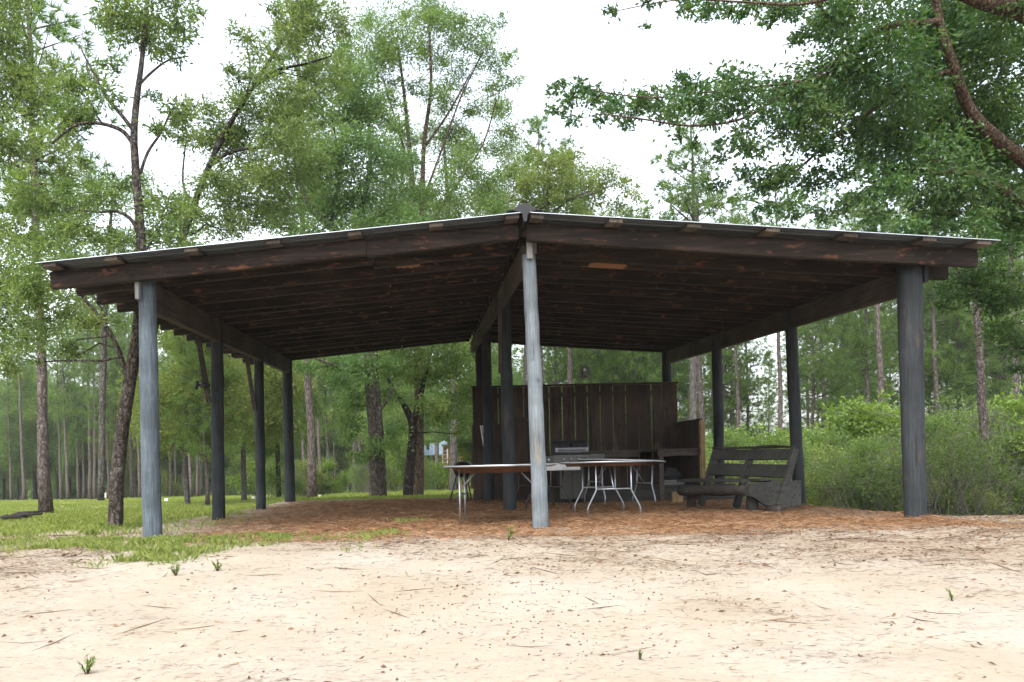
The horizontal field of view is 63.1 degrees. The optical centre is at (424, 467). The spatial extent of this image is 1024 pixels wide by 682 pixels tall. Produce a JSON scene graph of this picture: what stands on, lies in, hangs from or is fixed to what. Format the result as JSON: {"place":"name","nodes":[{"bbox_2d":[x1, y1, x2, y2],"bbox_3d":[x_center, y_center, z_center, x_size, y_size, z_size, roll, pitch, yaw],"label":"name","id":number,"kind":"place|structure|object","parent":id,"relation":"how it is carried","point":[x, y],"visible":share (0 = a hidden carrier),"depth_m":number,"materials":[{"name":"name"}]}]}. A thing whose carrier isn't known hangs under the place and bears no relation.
{"place":"outdoors","nodes":[
{"label":"outdoors","id":0,"kind":"place"},
{"bbox_2d":[0,487,1023,681],"bbox_3d":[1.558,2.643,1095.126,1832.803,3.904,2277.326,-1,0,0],"label":"ground","id":1,"kind":"structure","parent":0,"point":[1007,659],"depth_m":5.55,"materials":[{"name":"sand"}]},
{"bbox_2d":[0,345,30,499],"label":"pine tree","id":2,"kind":"object","parent":1,"relation":"on","point":[7,392],"visible":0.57,"depth_m":91.97,"materials":[{"name":"green plant"}]},
{"bbox_2d":[0,472,31,499],"bbox_3d":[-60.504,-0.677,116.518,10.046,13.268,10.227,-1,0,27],"label":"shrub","id":3,"kind":"object","parent":1,"relation":"on","point":[14,489],"visible":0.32,"depth_m":115.45,"materials":[{"name":"green plant"}]},
{"bbox_2d":[0,295,49,499],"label":"pine tree","id":4,"kind":"object","parent":1,"relation":"on","point":[28,378],"visible":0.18,"depth_m":80.89,"materials":[{"name":"green plant"}]},
{"bbox_2d":[0,368,63,498],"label":"woodland tree","id":5,"kind":"object","parent":1,"relation":"on","point":[29,446],"visible":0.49,"depth_m":93.81,"materials":[{"name":"green plant"}]},
{"bbox_2d":[0,0,98,358],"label":"oak tree","id":6,"kind":"object","parent":1,"relation":"on","point":[18,79],"visible":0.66,"depth_m":15.19,"materials":[{"name":"green leaf"},{"name":"bark"}]},
{"bbox_2d":[32,329,73,499],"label":"pine tree","id":7,"kind":"object","parent":1,"relation":"on","point":[59,449],"visible":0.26,"depth_m":87.80,"materials":[{"name":"green plant"}]},
{"bbox_2d":[33,309,93,499],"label":"pine tree","id":8,"kind":"object","parent":1,"relation":"on","point":[64,413],"visible":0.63,"depth_m":75.82,"materials":[{"name":"green plant"}]},
{"bbox_2d":[51,334,96,498],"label":"pine tree","id":9,"kind":"object","parent":1,"relation":"on","point":[73,435],"visible":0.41,"depth_m":87.96,"materials":[{"name":"green plant"}]},
{"bbox_2d":[50,467,106,498],"bbox_3d":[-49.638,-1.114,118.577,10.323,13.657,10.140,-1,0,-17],"label":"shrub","id":10,"kind":"object","parent":1,"relation":"on","point":[73,488],"visible":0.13,"depth_m":115.73,"materials":[{"name":"green plant"}]},
{"bbox_2d":[49,383,110,498],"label":"woodland tree","id":11,"kind":"object","parent":1,"relation":"on","point":[72,462],"visible":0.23,"depth_m":93.56,"materials":[{"name":"green plant"}]},
{"bbox_2d":[64,297,112,498],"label":"pine tree","id":12,"kind":"object","parent":1,"relation":"on","point":[94,463],"visible":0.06,"depth_m":85.84,"materials":[{"name":"green plant"}]},
{"bbox_2d":[63,288,116,498],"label":"pine tree","id":13,"kind":"object","parent":1,"relation":"on","point":[90,494],"visible":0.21,"depth_m":79.80,"materials":[{"name":"green plant"}]},
{"bbox_2d":[69,319,122,447],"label":"pine tree","id":14,"kind":"object","parent":1,"relation":"on","point":[110,400],"visible":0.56,"depth_m":75.71,"materials":[{"name":"green plant"}]},
{"bbox_2d":[78,336,130,498],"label":"pine tree","id":15,"kind":"object","parent":1,"relation":"on","point":[107,427],"visible":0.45,"depth_m":76.61,"materials":[{"name":"green plant"}]},
{"bbox_2d":[0,0,211,526],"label":"oak tree","id":16,"kind":"object","parent":1,"relation":"on","point":[135,25],"visible":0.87,"depth_m":11.55,"materials":[{"name":"green plant"}]},
{"bbox_2d":[0,151,217,499],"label":"tall tree","id":17,"kind":"object","parent":1,"relation":"on","point":[102,420],"visible":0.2,"depth_m":28.91,"materials":[{"name":"green plant"}]},
{"bbox_2d":[82,408,177,496],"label":"woodland tree","id":18,"kind":"object","parent":1,"relation":"on","point":[135,463],"visible":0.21,"depth_m":91.79,"materials":[{"name":"green plant"}]},
{"bbox_2d":[107,311,167,497],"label":"pine tree","id":19,"kind":"object","parent":1,"relation":"on","point":[127,345],"visible":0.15,"depth_m":76.71,"materials":[{"name":"green plant"}]},
{"bbox_2d":[106,325,271,503],"bbox_3d":[-10.310,-2.934,36.141,7.296,9.644,6.341,-1,0,28],"label":"woodland tree","id":20,"kind":"object","parent":1,"relation":"on","point":[168,385],"visible":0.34,"depth_m":35.06,"materials":[{"name":"green plant"}]},
{"bbox_2d":[0,527,408,568],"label":"grass","id":21,"kind":"structure","parent":1,"relation":"on","point":[170,549],"depth_m":8.59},
{"bbox_2d":[158,332,254,504],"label":"pine tree","id":22,"kind":"object","parent":1,"relation":"on","point":[189,348],"visible":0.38,"depth_m":33.67,"materials":[{"name":"green plant"}]},
{"bbox_2d":[158,351,325,500],"bbox_3d":[-8.937,-3.821,40.189,8.418,11.554,7.317,-1,0,-34],"label":"woodland tree","id":23,"kind":"object","parent":1,"relation":"on","point":[273,378],"visible":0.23,"depth_m":39.81,"materials":[{"name":"green plant"}]},
{"bbox_2d":[225,442,283,496],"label":"shrub","id":24,"kind":"object","parent":1,"relation":"on","point":[271,478],"visible":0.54,"depth_m":47.27,"materials":[{"name":"green plant"}]},
{"bbox_2d":[157,0,364,333],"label":"oak tree","id":25,"kind":"object","parent":1,"relation":"on","point":[285,132],"visible":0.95,"depth_m":17.73,"materials":[{"name":"green plant"}]},
{"bbox_2d":[0,488,529,536],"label":"lawn","id":26,"kind":"structure","parent":1,"relation":"on","point":[57,519],"depth_m":20.12,"materials":[{"name":"green plant"}]},
{"bbox_2d":[0,0,144,513],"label":"pine tree","id":27,"kind":"object","parent":26,"relation":"on","point":[45,500],"visible":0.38,"depth_m":21.97,"materials":[{"name":"green plant"}]},
{"bbox_2d":[200,358,332,496],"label":"woodland tree","id":28,"kind":"object","parent":1,"relation":"on","point":[316,405],"visible":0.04,"depth_m":47.99,"materials":[{"name":"green plant"}]},
{"bbox_2d":[250,443,304,496],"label":"shrub","id":29,"kind":"object","parent":1,"relation":"on","point":[298,485],"visible":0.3,"depth_m":53.39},
{"bbox_2d":[201,0,365,497],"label":"pine tree","id":30,"kind":"object","parent":1,"relation":"on","point":[311,472],"visible":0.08,"depth_m":30.87,"materials":[{"name":"green plant"}]},
{"bbox_2d":[295,454,337,495],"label":"shrub","id":31,"kind":"object","parent":1,"relation":"on","point":[321,476],"visible":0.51,"depth_m":55.39,"materials":[{"name":"green plant"}]},
{"bbox_2d":[294,406,343,471],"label":"woodland tree","id":32,"kind":"object","parent":1,"relation":"on","point":[298,454],"visible":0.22,"depth_m":97.41,"materials":[{"name":"green plant"}]},
{"bbox_2d":[314,357,351,492],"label":"pine tree","id":33,"kind":"object","parent":1,"relation":"on","point":[335,437],"visible":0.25,"depth_m":83.66,"materials":[{"name":"green plant"}]},
{"bbox_2d":[317,457,351,495],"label":"shrub","id":34,"kind":"object","parent":1,"relation":"on","point":[330,464],"visible":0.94,"depth_m":55.49,"materials":[{"name":"green plant"}]},
{"bbox_2d":[252,29,442,496],"bbox_3d":[-2.362,-5.358,22.932,5.779,13.214,5.197,-1,0,0],"label":"oak tree","id":35,"kind":"object","parent":1,"relation":"on","point":[370,365],"visible":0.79,"depth_m":22.58,"materials":[{"name":"green plant"}]},
{"bbox_2d":[322,386,385,468],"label":"woodland tree","id":36,"kind":"object","parent":1,"relation":"on","point":[341,448],"visible":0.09,"depth_m":97.66,"materials":[{"name":"green plant"}]},
{"bbox_2d":[336,449,403,492],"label":"shrub","id":37,"kind":"object","parent":1,"relation":"on","point":[358,476],"visible":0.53,"depth_m":49.80,"materials":[{"name":"green plant"}]},
{"bbox_2d":[359,429,407,490],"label":"shrub","id":38,"kind":"object","parent":1,"relation":"on","point":[399,479],"visible":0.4,"depth_m":51.02,"materials":[{"name":"green plant"}]},
{"bbox_2d":[341,348,434,487],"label":"woodland tree","id":39,"kind":"object","parent":1,"relation":"on","point":[394,416],"visible":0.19,"depth_m":67.95,"materials":[{"name":"green plant"}]},
{"bbox_2d":[387,431,448,490],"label":"shrub","id":40,"kind":"object","parent":1,"relation":"on","point":[429,479],"visible":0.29,"depth_m":52.19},
{"bbox_2d":[356,334,497,495],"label":"oak tree","id":41,"kind":"object","parent":1,"relation":"on","point":[462,358],"visible":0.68,"depth_m":24.67,"materials":[{"name":"green plant"}]},
{"bbox_2d":[323,80,543,489],"bbox_3d":[-0.029,-7.628,35.246,11.015,18.486,5.908,-1,0,0],"label":"tall tree","id":42,"kind":"object","parent":1,"relation":"on","point":[453,452],"visible":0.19,"depth_m":34.85,"materials":[{"name":"green plant"}]},
{"bbox_2d":[336,0,537,494],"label":"tall tree","id":43,"kind":"object","parent":1,"relation":"on","point":[389,52],"visible":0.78,"depth_m":25.52,"materials":[{"name":"green plant"}]},
{"bbox_2d":[429,442,470,489],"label":"shrub","id":44,"kind":"object","parent":1,"relation":"on","point":[467,456],"visible":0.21,"depth_m":46.78,"materials":[{"name":"green plant"}]},
{"bbox_2d":[423,340,522,488],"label":"woodland tree","id":45,"kind":"object","parent":1,"relation":"on","point":[496,378],"visible":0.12,"depth_m":45.33,"materials":[{"name":"green plant"}]},
{"bbox_2d":[5,560,979,677],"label":"nut shells","id":46,"kind":"object","parent":1,"relation":"on","point":[506,618],"visible":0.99,"depth_m":5.43},
{"bbox_2d":[0,514,1023,681],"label":"leaf litter","id":47,"kind":"object","parent":1,"relation":"on","point":[875,540],"visible":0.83,"depth_m":7.24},
{"bbox_2d":[35,204,1000,537],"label":"pavilion","id":48,"kind":"structure","parent":1,"relation":"on","point":[531,278],"depth_m":10.66,"materials":[{"name":"metal"},{"name":"wood"}]},
{"bbox_2d":[504,114,585,383],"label":"pine tree","id":49,"kind":"object","parent":1,"relation":"on","point":[536,124],"visible":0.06,"depth_m":39.88,"materials":[{"name":"green plant"}]},
{"bbox_2d":[512,345,607,451],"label":"pine tree","id":50,"kind":"object","parent":1,"relation":"on","point":[557,374],"visible":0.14,"depth_m":49.42,"materials":[{"name":"green plant"}]},
{"bbox_2d":[501,142,647,409],"bbox_3d":[5.138,-5.361,29.959,5.428,13.377,3.771,-1,0,0],"label":"oak","id":51,"kind":"object","parent":1,"relation":"on","point":[564,162],"visible":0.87,"depth_m":29.65,"materials":[{"name":"green plant"}]},
{"bbox_2d":[128,496,1023,545],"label":"pine straw mulch","id":52,"kind":"object","parent":1,"relation":"on","point":[494,517],"visible":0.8,"depth_m":10.72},
{"bbox_2d":[443,464,555,524],"bbox_3d":[0.960,0.340,10.650,1.450,0.744,1.450,-1,0,9],"label":"folding table","id":53,"kind":"object","parent":52,"relation":"on","point":[508,468],"visible":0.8,"depth_m":10.18,"materials":[{"name":"metal"}]},
{"bbox_2d":[516,463,579,509],"bbox_3d":[1.907,0.310,13.700,0.900,0.739,1.830,-1,0,-4],"label":"folding table","id":54,"kind":"object","parent":52,"relation":"on","point":[562,467],"visible":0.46,"depth_m":13.05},
{"bbox_2d":[546,440,604,502],"bbox_3d":[2.726,0.078,15.542,1.225,1.174,0.556,-1,0,-2],"label":"gas grill","id":55,"kind":"object","parent":52,"relation":"on","point":[567,450],"visible":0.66,"depth_m":15.36,"materials":[{"name":"silver metal"}]},
{"bbox_2d":[471,382,735,502],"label":"plank wall","id":56,"kind":"structure","parent":52,"relation":"on","point":[669,431],"depth_m":16.60,"materials":[{"name":"brown wood"}]},
{"bbox_2d":[558,460,653,515],"bbox_3d":[2.584,0.293,11.800,1.326,0.759,1.326,-1,0,0],"label":"folding table","id":57,"kind":"object","parent":52,"relation":"on","point":[609,464],"visible":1,"depth_m":11.31,"materials":[{"name":"metal"}]},
{"bbox_2d":[576,459,665,503],"bbox_3d":[3.396,0.260,14.406,1.526,0.764,1.526,2,-1,-17],"label":"folding table","id":58,"kind":"object","parent":52,"relation":"on","point":[636,469],"visible":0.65,"depth_m":14.21,"materials":[{"name":"metal"}]},
{"bbox_2d":[677,446,800,512],"bbox_3d":[4.619,0.216,12.311,1.177,1.043,1.631,-1,0,-30],"label":"rustic bench","id":59,"kind":"object","parent":52,"relation":"on","point":[774,495],"visible":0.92,"depth_m":12.06,"materials":[{"name":"paint"}]},
{"bbox_2d":[547,132,606,383],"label":"pine tree","id":60,"kind":"object","parent":1,"relation":"on","point":[569,350],"visible":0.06,"depth_m":44.85,"materials":[{"name":"green plant"}]},
{"bbox_2d":[548,199,642,408],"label":"pine tree","id":61,"kind":"object","parent":1,"relation":"on","point":[597,371],"visible":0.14,"depth_m":49.81,"materials":[{"name":"green plant"}]},
{"bbox_2d":[565,350,688,484],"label":"pine tree","id":62,"kind":"object","parent":1,"relation":"on","point":[633,377],"visible":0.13,"depth_m":50.55,"materials":[{"name":"green plant"}]},
{"bbox_2d":[597,204,682,457],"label":"pine tree","id":63,"kind":"object","parent":1,"relation":"on","point":[634,353],"visible":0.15,"depth_m":49.66,"materials":[{"name":"green plant"}]},
{"bbox_2d":[589,448,700,501],"bbox_3d":[3.945,0.186,15.965,2.380,1.035,1.230,-1,0,0],"label":"counter","id":64,"kind":"object","parent":1,"relation":"on","point":[661,453],"visible":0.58,"depth_m":15.39,"materials":[{"name":"brown wood"}]},
{"bbox_2d":[614,351,712,459],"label":"pine tree","id":65,"kind":"object","parent":1,"relation":"on","point":[685,378],"visible":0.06,"depth_m":53.27,"materials":[{"name":"green plant"}]},
{"bbox_2d":[627,154,759,419],"bbox_3d":[11.478,-5.666,33.523,5.118,14.290,3.629,-1,0,-27],"label":"oak","id":66,"kind":"object","parent":1,"relation":"on","point":[693,373],"visible":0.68,"depth_m":32.90,"materials":[{"name":"green plant"}]},
{"bbox_2d":[640,94,763,458],"bbox_3d":[11.538,-6.493,33.937,5.968,18.463,6.014,-1,0,-25],"label":"pine tree","id":67,"kind":"object","parent":1,"relation":"on","point":[672,166],"visible":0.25,"depth_m":33.98,"materials":[{"name":"green plant"}]},
{"bbox_2d":[686,336,768,420],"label":"pine tree","id":68,"kind":"object","parent":1,"relation":"on","point":[731,376],"visible":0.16,"depth_m":51.95,"materials":[{"name":"green plant"}]},
{"bbox_2d":[688,344,786,451],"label":"pine tree","id":69,"kind":"object","parent":1,"relation":"on","point":[730,411],"visible":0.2,"depth_m":56.02,"materials":[{"name":"green plant"}]},
{"bbox_2d":[713,198,765,462],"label":"pine tree","id":70,"kind":"object","parent":1,"relation":"on","point":[737,380],"visible":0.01,"depth_m":49.84,"materials":[{"name":"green plant"}]},
{"bbox_2d":[725,336,781,436],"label":"pine tree","id":71,"kind":"object","parent":1,"relation":"on","point":[750,370],"visible":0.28,"depth_m":57.48,"materials":[{"name":"green plant"}]},
{"bbox_2d":[705,420,808,485],"bbox_3d":[8.989,0.369,24.180,3.087,3.522,3.755,-1,0,-4],"label":"shrub","id":72,"kind":"object","parent":1,"relation":"on","point":[730,438],"visible":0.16,"depth_m":23.83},
{"bbox_2d":[746,350,787,439],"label":"pine tree","id":73,"kind":"object","parent":1,"relation":"on","point":[770,396],"visible":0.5,"depth_m":74.75,"materials":[{"name":"green plant"}]},
{"bbox_2d":[541,0,1023,375],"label":"oak tree","id":74,"kind":"object","parent":1,"relation":"on","point":[932,40],"visible":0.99,"depth_m":10.15,"materials":[{"name":"green plant"}]},
{"bbox_2d":[744,170,822,437],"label":"pine tree","id":75,"kind":"object","parent":1,"relation":"on","point":[780,402],"visible":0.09,"depth_m":41.79,"materials":[{"name":"green plant"}]},
{"bbox_2d":[734,434,843,502],"bbox_3d":[8.316,0.403,18.982,2.629,2.465,2.161,-1,0,-2],"label":"shrub","id":76,"kind":"object","parent":1,"relation":"on","point":[782,440],"visible":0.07,"depth_m":18.84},
{"bbox_2d":[743,422,838,466],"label":"shrub","id":77,"kind":"object","parent":1,"relation":"on","point":[781,433],"visible":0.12,"depth_m":24.00,"materials":[{"name":"green plant"}]},
{"bbox_2d":[765,328,829,423],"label":"pine tree","id":78,"kind":"object","parent":1,"relation":"on","point":[785,391],"visible":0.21,"depth_m":64.04,"materials":[{"name":"green plant"}]},
{"bbox_2d":[754,316,872,439],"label":"pine tree","id":79,"kind":"object","parent":1,"relation":"on","point":[803,332],"visible":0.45,"depth_m":47.52,"materials":[{"name":"green plant"}]},
{"bbox_2d":[791,460,839,506],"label":"shrub","id":80,"kind":"object","parent":1,"relation":"on","point":[808,498],"visible":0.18,"depth_m":16.82,"materials":[{"name":"green plant"}]},
{"bbox_2d":[794,188,856,427],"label":"pine tree","id":81,"kind":"object","parent":1,"relation":"on","point":[824,201],"visible":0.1,"depth_m":51.82,"materials":[{"name":"green plant"}]},
{"bbox_2d":[802,420,862,472],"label":"shrub","id":82,"kind":"object","parent":1,"relation":"on","point":[826,439],"visible":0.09,"depth_m":25.77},
{"bbox_2d":[782,308,897,452],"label":"pine tree","id":83,"kind":"object","parent":1,"relation":"on","point":[850,385],"visible":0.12,"depth_m":53.13,"materials":[{"name":"green plant"}]},
{"bbox_2d":[807,312,881,451],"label":"pine tree","id":84,"kind":"object","parent":1,"relation":"on","point":[862,373],"visible":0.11,"depth_m":54.74,"materials":[{"name":"green plant"}]},
{"bbox_2d":[808,190,898,415],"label":"pine tree","id":85,"kind":"object","parent":1,"relation":"on","point":[863,342],"visible":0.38,"depth_m":43.62,"materials":[{"name":"green plant"}]},
{"bbox_2d":[806,388,900,482],"bbox_3d":[11.174,-0.160,21.125,3.727,3.637,3.063,-1,0,-24],"label":"shrub","id":86,"kind":"object","parent":1,"relation":"on","point":[867,422],"visible":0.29,"depth_m":20.62,"materials":[{"name":"green plant"}]},
{"bbox_2d":[804,439,903,512],"bbox_3d":[8.564,0.344,16.607,2.517,1.844,2.236,-1,0,11],"label":"shrub","id":87,"kind":"object","parent":1,"relation":"on","point":[844,474],"visible":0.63,"depth_m":16.42,"materials":[{"name":"green plant"}]},
{"bbox_2d":[823,430,902,511],"bbox_3d":[8.938,0.311,16.601,1.852,2.113,2.253,-1,0,29],"label":"shrub","id":88,"kind":"object","parent":1,"relation":"on","point":[875,446],"visible":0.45,"depth_m":16.51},
{"bbox_2d":[815,108,934,439],"bbox_3d":[21.832,-8.074,40.216,5.476,21.565,5.761,-1,0,-25],"label":"pine tree","id":89,"kind":"object","parent":1,"relation":"on","point":[854,214],"visible":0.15,"depth_m":39.88,"materials":[{"name":"green plant"}]},
{"bbox_2d":[850,281,973,451],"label":"pine tree","id":90,"kind":"object","parent":1,"relation":"on","point":[894,322],"visible":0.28,"depth_m":49.47,"materials":[{"name":"green plant"}]},
{"bbox_2d":[840,407,991,513],"bbox_3d":[10.181,0.106,16.868,2.315,2.641,2.816,-1,0,-10],"label":"shrub","id":91,"kind":"object","parent":1,"relation":"on","point":[933,423],"visible":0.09,"depth_m":16.53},
{"bbox_2d":[880,225,975,414],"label":"pine tree","id":92,"kind":"object","parent":1,"relation":"on","point":[927,335],"visible":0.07,"depth_m":54.10,"materials":[{"name":"green plant"}]},
{"bbox_2d":[836,409,1022,515],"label":"shrub","id":93,"kind":"object","parent":1,"relation":"on","point":[938,450],"visible":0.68,"depth_m":14.75,"materials":[{"name":"green plant"}]},
{"bbox_2d":[851,410,1021,503],"bbox_3d":[10.687,-0.017,16.847,3.566,2.612,3.168,-1,0,-2],"label":"shrub","id":94,"kind":"object","parent":1,"relation":"on","point":[975,434],"visible":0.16,"depth_m":16.46,"materials":[{"name":"green plant"}]},
{"bbox_2d":[850,387,1023,496],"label":"shrub","id":95,"kind":"object","parent":1,"relation":"on","point":[959,411],"visible":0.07,"depth_m":19.42,"materials":[{"name":"green plant"}]},
{"bbox_2d":[896,165,985,417],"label":"pine tree","id":96,"kind":"object","parent":1,"relation":"on","point":[934,360],"visible":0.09,"depth_m":47.98,"materials":[{"name":"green plant"}]},
{"bbox_2d":[862,385,1022,509],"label":"shrub","id":97,"kind":"object","parent":1,"relation":"on","point":[988,409],"visible":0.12,"depth_m":19.35,"materials":[{"name":"green plant"}]},
{"bbox_2d":[889,259,1012,415],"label":"pine tree","id":98,"kind":"object","parent":1,"relation":"on","point":[956,357],"visible":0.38,"depth_m":49.12,"materials":[{"name":"green plant"}]},
{"bbox_2d":[895,12,1023,515],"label":"pine tree","id":99,"kind":"object","parent":1,"relation":"on","point":[981,391],"depth_m":15.95,"materials":[{"name":"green plant"}]},
{"bbox_2d":[927,452,1018,515],"bbox_3d":[10.330,0.442,15.979,1.941,1.470,1.675,-1,0,27],"label":"shrub","id":100,"kind":"object","parent":1,"relation":"on","point":[990,500],"visible":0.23,"depth_m":15.62,"materials":[{"name":"green plant"}]},
{"bbox_2d":[925,226,1023,413],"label":"pine tree","id":101,"kind":"object","parent":1,"relation":"on","point":[1005,377],"visible":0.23,"depth_m":48.32,"materials":[{"name":"green plant"}]},
{"bbox_2d":[926,435,1023,515],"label":"shrub","id":102,"kind":"object","parent":1,"relation":"on","point":[979,495],"visible":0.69,"depth_m":14.74,"materials":[{"name":"green plant"}]},
{"bbox_2d":[942,75,1023,413],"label":"pine tree","id":103,"kind":"object","parent":1,"relation":"on","point":[1016,389],"visible":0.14,"depth_m":30.02,"materials":[{"name":"green plant"}]},
{"bbox_2d":[943,419,1023,514],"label":"shrub","id":104,"kind":"object","parent":1,"relation":"on","point":[1010,461],"visible":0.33,"depth_m":15.78,"materials":[{"name":"green plant"}]},
{"bbox_2d":[959,383,1023,505],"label":"shrub","id":105,"kind":"object","parent":1,"relation":"on","point":[1019,409],"visible":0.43,"depth_m":16.22,"materials":[{"name":"green plant"}]},
{"bbox_2d":[979,426,1023,514],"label":"shrub","id":106,"kind":"object","parent":1,"relation":"on","point":[1010,451],"visible":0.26,"depth_m":16.10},
{"bbox_2d":[0,0,1023,460],"label":"sky","id":107,"kind":"structure","parent":0,"point":[555,40],"materials":[{"name":"white"}]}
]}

